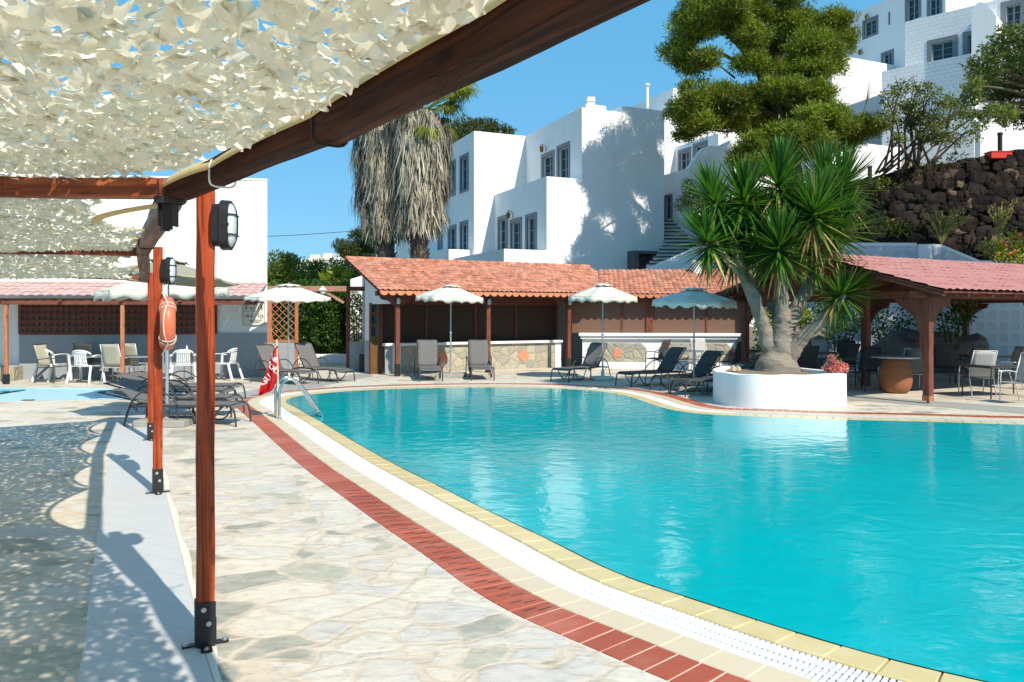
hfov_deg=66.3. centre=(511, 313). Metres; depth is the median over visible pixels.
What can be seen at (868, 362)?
sling chair
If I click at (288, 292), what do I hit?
beach umbrella
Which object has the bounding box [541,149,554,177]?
window
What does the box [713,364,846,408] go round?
planter
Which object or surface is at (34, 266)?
shade net
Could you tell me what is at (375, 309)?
door
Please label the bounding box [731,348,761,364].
terrace table
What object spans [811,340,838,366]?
sling chair
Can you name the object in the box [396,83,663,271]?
hotel block
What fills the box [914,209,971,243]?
dry bush
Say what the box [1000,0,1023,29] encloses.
window
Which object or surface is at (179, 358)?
plastic chair
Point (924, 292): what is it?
pergola pavilion
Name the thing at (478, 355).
sun lounger
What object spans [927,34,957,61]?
window
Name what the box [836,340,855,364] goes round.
sling chair
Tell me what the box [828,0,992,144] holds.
hotel block
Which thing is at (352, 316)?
climbing plant
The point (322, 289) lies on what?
garden lantern
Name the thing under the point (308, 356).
sun lounger
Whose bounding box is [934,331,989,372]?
boulder
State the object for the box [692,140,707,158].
window
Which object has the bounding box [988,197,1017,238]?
dry bush
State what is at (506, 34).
pergola
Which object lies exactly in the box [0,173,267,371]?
white house
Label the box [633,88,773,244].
hotel block
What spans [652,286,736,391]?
beach umbrella
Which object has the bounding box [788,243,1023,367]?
breeze block wall
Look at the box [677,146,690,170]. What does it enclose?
window
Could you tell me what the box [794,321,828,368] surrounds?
boulder
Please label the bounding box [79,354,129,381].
terrace table
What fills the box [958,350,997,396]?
sling chair
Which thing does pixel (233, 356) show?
plastic chair
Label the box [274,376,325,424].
pool ladder
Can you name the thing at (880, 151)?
garden wall
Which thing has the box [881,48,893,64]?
window
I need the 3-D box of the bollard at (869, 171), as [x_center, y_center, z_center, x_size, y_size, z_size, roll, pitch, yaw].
[12.872,-4.965,28.200,0.180,0.670,0.180,0,0,0]
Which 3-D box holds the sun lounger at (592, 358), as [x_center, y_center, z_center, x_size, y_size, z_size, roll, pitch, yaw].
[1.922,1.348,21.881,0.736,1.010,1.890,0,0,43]
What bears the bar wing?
on the paving
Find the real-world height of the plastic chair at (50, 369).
0.899 m
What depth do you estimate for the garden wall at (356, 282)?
28.20 m
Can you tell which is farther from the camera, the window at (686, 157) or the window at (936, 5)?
the window at (936, 5)
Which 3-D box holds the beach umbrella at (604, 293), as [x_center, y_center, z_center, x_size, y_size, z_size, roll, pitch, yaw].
[2.506,0.490,21.767,1.847,2.720,1.840,0,0,0]
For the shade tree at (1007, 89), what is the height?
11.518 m
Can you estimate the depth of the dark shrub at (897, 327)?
25.06 m
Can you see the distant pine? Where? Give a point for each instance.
(354, 247)
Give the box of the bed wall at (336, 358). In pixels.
[298,354,345,363]
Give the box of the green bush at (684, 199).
[672,178,732,220]
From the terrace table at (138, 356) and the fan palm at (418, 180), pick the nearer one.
the terrace table at (138, 356)
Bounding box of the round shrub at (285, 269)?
[267,249,315,285]
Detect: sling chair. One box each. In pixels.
[32,344,68,383]
[72,343,100,379]
[100,344,131,382]
[116,343,145,380]
[645,339,670,366]
[690,339,706,369]
[719,342,740,365]
[797,346,819,368]
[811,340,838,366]
[829,343,860,381]
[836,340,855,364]
[845,347,881,391]
[903,348,922,389]
[934,344,955,384]
[949,345,985,384]
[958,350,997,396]
[988,346,1023,388]
[999,352,1023,402]
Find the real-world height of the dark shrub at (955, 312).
1.749 m
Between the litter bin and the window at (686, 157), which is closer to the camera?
the litter bin
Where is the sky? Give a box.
[1,0,883,283]
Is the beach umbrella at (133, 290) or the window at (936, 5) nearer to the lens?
the beach umbrella at (133, 290)
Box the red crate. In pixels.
[983,151,1013,158]
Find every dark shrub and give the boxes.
[804,302,860,354]
[854,306,916,346]
[935,301,981,349]
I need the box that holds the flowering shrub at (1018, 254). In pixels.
[976,222,1023,263]
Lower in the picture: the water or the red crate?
the water
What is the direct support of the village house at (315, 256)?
on the hillside
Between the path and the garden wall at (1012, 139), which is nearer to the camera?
the path
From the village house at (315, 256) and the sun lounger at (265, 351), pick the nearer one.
the sun lounger at (265, 351)
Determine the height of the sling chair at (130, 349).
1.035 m
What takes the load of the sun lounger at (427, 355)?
on the paving
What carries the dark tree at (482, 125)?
on the hillside
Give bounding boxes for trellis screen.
[267,286,346,368]
[346,287,364,370]
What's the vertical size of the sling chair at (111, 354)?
1.035 m
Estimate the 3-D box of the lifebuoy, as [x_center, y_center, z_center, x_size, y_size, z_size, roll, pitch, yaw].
[-3.521,0.041,8.000,0.167,0.769,0.644,0,0,-26]
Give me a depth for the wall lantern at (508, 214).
36.04 m
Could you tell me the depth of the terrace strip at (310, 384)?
20.32 m
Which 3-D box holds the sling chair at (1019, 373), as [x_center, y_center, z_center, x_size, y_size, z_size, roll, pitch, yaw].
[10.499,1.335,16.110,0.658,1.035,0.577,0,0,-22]
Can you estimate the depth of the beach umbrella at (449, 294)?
22.41 m
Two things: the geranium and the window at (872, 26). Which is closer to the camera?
the geranium
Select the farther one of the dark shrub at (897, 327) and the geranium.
the dark shrub at (897, 327)
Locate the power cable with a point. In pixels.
(308, 234)
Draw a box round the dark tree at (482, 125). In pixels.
[449,113,516,143]
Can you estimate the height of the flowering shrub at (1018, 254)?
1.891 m
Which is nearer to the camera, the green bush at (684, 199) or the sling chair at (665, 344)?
the sling chair at (665, 344)
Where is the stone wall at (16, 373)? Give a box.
[0,366,22,380]
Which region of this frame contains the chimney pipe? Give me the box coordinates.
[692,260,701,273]
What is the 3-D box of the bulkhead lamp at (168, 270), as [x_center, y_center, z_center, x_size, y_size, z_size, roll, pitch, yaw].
[-3.526,-0.435,8.079,0.134,0.289,0.193,0,0,-4]
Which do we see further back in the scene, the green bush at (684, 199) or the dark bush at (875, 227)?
the green bush at (684, 199)
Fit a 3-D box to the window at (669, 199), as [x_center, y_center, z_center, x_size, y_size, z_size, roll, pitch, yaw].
[7.453,-5.027,37.073,0.205,1.184,0.688,0,0,-24]
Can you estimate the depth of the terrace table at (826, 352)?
22.53 m
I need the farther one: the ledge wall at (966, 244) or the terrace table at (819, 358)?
the ledge wall at (966, 244)
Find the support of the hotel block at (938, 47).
on the hillside
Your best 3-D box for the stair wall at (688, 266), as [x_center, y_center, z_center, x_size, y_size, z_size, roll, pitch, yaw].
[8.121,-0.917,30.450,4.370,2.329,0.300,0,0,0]
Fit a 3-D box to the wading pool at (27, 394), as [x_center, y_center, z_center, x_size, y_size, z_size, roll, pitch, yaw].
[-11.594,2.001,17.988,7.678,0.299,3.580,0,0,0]
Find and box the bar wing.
[572,268,756,368]
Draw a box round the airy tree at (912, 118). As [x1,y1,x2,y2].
[856,76,990,177]
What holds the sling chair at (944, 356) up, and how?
on the paving
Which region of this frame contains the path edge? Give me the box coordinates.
[145,407,222,681]
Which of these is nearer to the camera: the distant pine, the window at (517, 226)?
the window at (517, 226)
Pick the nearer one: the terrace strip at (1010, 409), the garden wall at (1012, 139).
the terrace strip at (1010, 409)
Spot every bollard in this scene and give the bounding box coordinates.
[868,166,872,184]
[997,132,1002,150]
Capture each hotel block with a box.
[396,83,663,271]
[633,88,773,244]
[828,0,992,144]
[882,0,1023,163]
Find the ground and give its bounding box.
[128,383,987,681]
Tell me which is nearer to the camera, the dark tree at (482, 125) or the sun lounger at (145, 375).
the sun lounger at (145, 375)
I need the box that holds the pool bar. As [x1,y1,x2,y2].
[344,256,603,375]
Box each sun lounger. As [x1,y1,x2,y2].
[98,385,251,426]
[103,379,244,417]
[107,373,237,408]
[128,370,245,400]
[251,344,318,383]
[290,342,354,382]
[414,339,442,381]
[466,340,494,380]
[550,342,610,381]
[615,347,685,386]
[650,350,723,391]
[670,361,755,396]
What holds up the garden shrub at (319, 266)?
on the hillside
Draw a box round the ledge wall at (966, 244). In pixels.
[849,232,1023,259]
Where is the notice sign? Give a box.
[243,302,264,324]
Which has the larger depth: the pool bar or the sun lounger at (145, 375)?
the pool bar
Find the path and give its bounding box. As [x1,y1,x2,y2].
[77,406,213,681]
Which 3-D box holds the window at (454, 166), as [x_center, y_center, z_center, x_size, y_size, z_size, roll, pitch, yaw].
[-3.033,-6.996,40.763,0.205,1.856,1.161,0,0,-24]
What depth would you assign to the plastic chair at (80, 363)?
20.52 m
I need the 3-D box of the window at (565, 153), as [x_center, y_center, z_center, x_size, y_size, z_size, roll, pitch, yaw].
[2.379,-6.810,35.279,0.205,1.631,1.292,0,0,-24]
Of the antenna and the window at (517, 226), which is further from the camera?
the antenna
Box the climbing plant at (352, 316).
[345,291,361,340]
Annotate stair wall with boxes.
[643,245,714,269]
[680,262,718,270]
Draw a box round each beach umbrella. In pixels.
[93,281,229,399]
[122,259,237,427]
[243,282,330,381]
[415,284,483,377]
[568,283,637,380]
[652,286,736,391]
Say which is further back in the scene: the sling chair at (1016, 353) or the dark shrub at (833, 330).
the dark shrub at (833, 330)
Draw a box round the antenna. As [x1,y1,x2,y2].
[496,118,517,133]
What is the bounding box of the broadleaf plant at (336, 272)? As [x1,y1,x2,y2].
[318,262,352,286]
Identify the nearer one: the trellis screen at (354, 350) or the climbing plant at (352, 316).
the trellis screen at (354, 350)
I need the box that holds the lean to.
[0,280,266,383]
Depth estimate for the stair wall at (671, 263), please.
31.50 m
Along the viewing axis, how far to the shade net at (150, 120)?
2.25 m
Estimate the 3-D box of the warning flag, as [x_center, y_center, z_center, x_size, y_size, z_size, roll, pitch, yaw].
[-4.301,1.160,13.890,0.352,1.381,0.112,0,0,0]
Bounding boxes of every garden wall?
[350,276,361,340]
[787,144,900,186]
[975,119,1023,157]
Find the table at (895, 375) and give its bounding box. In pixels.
[871,355,920,393]
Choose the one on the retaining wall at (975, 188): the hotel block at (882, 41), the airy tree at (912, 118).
the airy tree at (912, 118)
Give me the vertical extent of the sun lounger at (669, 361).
0.958 m
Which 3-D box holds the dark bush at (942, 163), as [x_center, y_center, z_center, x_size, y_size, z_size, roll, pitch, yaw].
[15.482,-5.344,28.800,2.909,1.479,1.362,0,0,0]
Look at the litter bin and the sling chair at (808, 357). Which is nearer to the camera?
the sling chair at (808, 357)
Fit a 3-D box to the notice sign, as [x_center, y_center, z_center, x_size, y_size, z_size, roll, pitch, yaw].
[-7.500,0.015,22.798,0.624,0.678,0.045,0,0,-8]
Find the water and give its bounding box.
[286,387,1023,681]
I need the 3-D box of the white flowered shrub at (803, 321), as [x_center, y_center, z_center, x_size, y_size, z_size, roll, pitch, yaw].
[8.123,0.436,23.691,2.342,2.055,1.048,0,0,-11]
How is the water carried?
in the swimming pool at (526, 574)
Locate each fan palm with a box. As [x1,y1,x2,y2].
[345,58,418,261]
[380,81,482,262]
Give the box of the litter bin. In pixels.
[359,353,363,371]
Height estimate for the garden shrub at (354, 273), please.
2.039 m
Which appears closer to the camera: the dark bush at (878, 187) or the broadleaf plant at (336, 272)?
the dark bush at (878, 187)
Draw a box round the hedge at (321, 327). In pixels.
[267,276,351,353]
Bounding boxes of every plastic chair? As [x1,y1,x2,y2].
[31,349,71,381]
[65,350,105,383]
[169,349,195,382]
[215,348,243,380]
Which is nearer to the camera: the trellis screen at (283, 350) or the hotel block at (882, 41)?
the trellis screen at (283, 350)
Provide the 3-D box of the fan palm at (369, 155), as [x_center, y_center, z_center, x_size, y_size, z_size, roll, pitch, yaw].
[-4.823,-4.108,29.133,3.612,11.917,3.557,0,0,0]
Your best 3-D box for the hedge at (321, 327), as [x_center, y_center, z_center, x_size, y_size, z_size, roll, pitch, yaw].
[-7.630,0.400,29.398,4.798,3.655,1.500,0,0,0]
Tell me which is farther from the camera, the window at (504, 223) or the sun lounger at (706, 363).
the window at (504, 223)
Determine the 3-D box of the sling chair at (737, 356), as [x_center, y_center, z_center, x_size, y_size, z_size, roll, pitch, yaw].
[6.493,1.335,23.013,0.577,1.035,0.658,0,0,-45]
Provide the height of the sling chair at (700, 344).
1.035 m
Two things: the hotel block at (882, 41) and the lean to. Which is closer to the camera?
the lean to
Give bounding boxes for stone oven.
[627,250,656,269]
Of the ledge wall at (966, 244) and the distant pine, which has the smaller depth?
the ledge wall at (966, 244)
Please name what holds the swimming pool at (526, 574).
in the paving
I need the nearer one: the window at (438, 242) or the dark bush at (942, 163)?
the dark bush at (942, 163)
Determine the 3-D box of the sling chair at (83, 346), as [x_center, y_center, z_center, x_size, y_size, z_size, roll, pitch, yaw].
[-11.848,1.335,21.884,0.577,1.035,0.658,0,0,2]
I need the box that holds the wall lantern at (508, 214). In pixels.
[506,210,512,218]
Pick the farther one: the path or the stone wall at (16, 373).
the stone wall at (16, 373)
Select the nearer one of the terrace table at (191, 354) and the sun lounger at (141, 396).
the sun lounger at (141, 396)
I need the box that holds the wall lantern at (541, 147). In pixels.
[539,144,545,151]
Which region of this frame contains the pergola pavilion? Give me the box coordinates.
[714,254,1023,402]
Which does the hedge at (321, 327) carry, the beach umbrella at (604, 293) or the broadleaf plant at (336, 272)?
the broadleaf plant at (336, 272)
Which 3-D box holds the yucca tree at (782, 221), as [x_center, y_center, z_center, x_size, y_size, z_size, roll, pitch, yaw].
[5.876,-1.346,17.323,5.080,5.426,2.962,0,0,0]
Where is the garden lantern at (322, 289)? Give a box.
[319,286,325,293]
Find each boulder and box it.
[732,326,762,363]
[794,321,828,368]
[877,328,935,369]
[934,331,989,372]
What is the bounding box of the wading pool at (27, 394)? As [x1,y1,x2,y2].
[0,388,172,401]
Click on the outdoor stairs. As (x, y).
(664, 253)
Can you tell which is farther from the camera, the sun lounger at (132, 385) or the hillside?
the hillside
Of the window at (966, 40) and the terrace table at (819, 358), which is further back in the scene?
the window at (966, 40)
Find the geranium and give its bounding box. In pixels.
[821,353,848,372]
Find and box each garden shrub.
[295,258,331,285]
[323,252,375,277]
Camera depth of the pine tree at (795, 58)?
28.80 m
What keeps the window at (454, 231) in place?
in the hotel block at (586, 187)
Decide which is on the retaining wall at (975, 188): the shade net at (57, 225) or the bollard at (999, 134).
the bollard at (999, 134)
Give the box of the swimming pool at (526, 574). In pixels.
[237,383,1023,681]
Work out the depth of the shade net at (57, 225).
5.60 m
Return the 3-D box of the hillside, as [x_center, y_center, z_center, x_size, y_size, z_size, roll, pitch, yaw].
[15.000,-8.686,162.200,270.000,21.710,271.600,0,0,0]
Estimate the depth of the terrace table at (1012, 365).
17.25 m
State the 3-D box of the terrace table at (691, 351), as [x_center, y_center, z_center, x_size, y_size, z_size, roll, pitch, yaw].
[5.255,1.490,24.066,1.100,0.721,0.700,0,0,-5]
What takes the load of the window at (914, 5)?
in the hotel block at (882, 41)
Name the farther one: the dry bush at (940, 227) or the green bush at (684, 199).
the green bush at (684, 199)
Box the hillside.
[696,161,924,323]
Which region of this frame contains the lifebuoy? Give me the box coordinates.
[158,284,176,354]
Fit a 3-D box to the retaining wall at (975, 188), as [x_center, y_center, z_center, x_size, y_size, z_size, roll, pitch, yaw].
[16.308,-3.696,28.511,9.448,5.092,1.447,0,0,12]
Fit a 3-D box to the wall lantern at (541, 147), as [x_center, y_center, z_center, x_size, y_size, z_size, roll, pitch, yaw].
[1.438,-7.747,36.772,0.346,0.394,0.199,0,0,-24]
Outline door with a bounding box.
[371,305,379,373]
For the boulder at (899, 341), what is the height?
1.636 m
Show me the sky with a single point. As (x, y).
(611, 62)
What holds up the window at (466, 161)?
in the hotel block at (586, 187)
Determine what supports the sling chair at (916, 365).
on the paving
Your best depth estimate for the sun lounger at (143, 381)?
15.54 m
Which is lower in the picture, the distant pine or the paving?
the paving
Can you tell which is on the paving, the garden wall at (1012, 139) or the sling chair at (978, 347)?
the sling chair at (978, 347)
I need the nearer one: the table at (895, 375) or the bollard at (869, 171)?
the table at (895, 375)
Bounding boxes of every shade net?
[0,0,505,186]
[0,198,156,252]
[0,254,138,280]
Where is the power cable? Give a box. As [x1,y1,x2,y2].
[267,231,349,236]
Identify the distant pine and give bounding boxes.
[331,225,377,265]
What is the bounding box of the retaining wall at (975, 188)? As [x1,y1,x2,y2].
[832,149,1023,242]
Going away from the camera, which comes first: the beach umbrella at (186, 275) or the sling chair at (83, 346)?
the beach umbrella at (186, 275)
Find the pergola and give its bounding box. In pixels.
[0,0,650,653]
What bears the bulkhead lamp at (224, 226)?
attached to the pergola
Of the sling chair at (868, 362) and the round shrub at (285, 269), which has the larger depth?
the round shrub at (285, 269)
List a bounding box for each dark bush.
[841,213,915,241]
[859,172,902,205]
[894,150,969,177]
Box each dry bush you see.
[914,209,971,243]
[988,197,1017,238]
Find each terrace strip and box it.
[221,373,372,400]
[847,395,1023,413]
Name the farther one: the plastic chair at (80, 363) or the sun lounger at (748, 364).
the plastic chair at (80, 363)
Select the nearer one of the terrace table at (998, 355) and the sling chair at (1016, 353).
the sling chair at (1016, 353)
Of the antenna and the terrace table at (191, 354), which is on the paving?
the terrace table at (191, 354)
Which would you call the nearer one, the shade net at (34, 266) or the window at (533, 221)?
the shade net at (34, 266)
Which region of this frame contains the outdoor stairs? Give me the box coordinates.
[646,220,696,267]
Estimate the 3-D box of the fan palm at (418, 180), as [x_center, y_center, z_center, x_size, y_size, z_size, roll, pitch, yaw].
[-3.020,-3.466,28.305,4.021,10.636,3.575,0,0,0]
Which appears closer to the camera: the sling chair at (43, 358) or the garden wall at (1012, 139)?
the sling chair at (43, 358)
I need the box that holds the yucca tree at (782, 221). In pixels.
[669,133,885,371]
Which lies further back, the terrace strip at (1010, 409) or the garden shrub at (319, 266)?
the garden shrub at (319, 266)
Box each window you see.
[437,230,442,249]
[448,159,455,197]
[448,224,456,248]
[459,152,468,193]
[459,220,467,249]
[497,215,507,249]
[509,217,521,248]
[525,212,536,249]
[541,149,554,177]
[556,141,569,177]
[664,193,672,219]
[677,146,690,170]
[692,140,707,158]
[862,15,877,39]
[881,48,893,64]
[905,0,920,21]
[927,0,941,16]
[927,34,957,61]
[963,31,970,54]
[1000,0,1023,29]
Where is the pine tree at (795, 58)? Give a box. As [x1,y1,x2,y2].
[654,0,892,201]
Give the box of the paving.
[0,363,1023,681]
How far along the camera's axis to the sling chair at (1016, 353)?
19.55 m
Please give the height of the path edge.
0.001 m
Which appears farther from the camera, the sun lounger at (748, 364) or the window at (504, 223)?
the window at (504, 223)
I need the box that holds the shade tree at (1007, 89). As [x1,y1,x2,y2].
[953,9,1023,130]
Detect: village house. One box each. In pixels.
[298,254,333,270]
[307,253,347,269]
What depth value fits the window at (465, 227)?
39.53 m
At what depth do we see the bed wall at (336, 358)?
28.53 m
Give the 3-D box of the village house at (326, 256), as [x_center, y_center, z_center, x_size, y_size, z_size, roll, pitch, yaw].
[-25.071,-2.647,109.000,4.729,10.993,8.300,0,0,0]
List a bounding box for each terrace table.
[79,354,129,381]
[125,354,164,374]
[182,353,195,379]
[663,349,703,373]
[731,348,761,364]
[817,351,836,366]
[817,356,856,385]
[957,354,1019,383]
[959,362,1017,398]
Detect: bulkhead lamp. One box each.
[160,257,176,284]
[211,200,238,250]
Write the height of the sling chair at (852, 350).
1.035 m
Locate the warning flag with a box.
[258,340,279,416]
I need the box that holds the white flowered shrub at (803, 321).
[750,305,815,352]

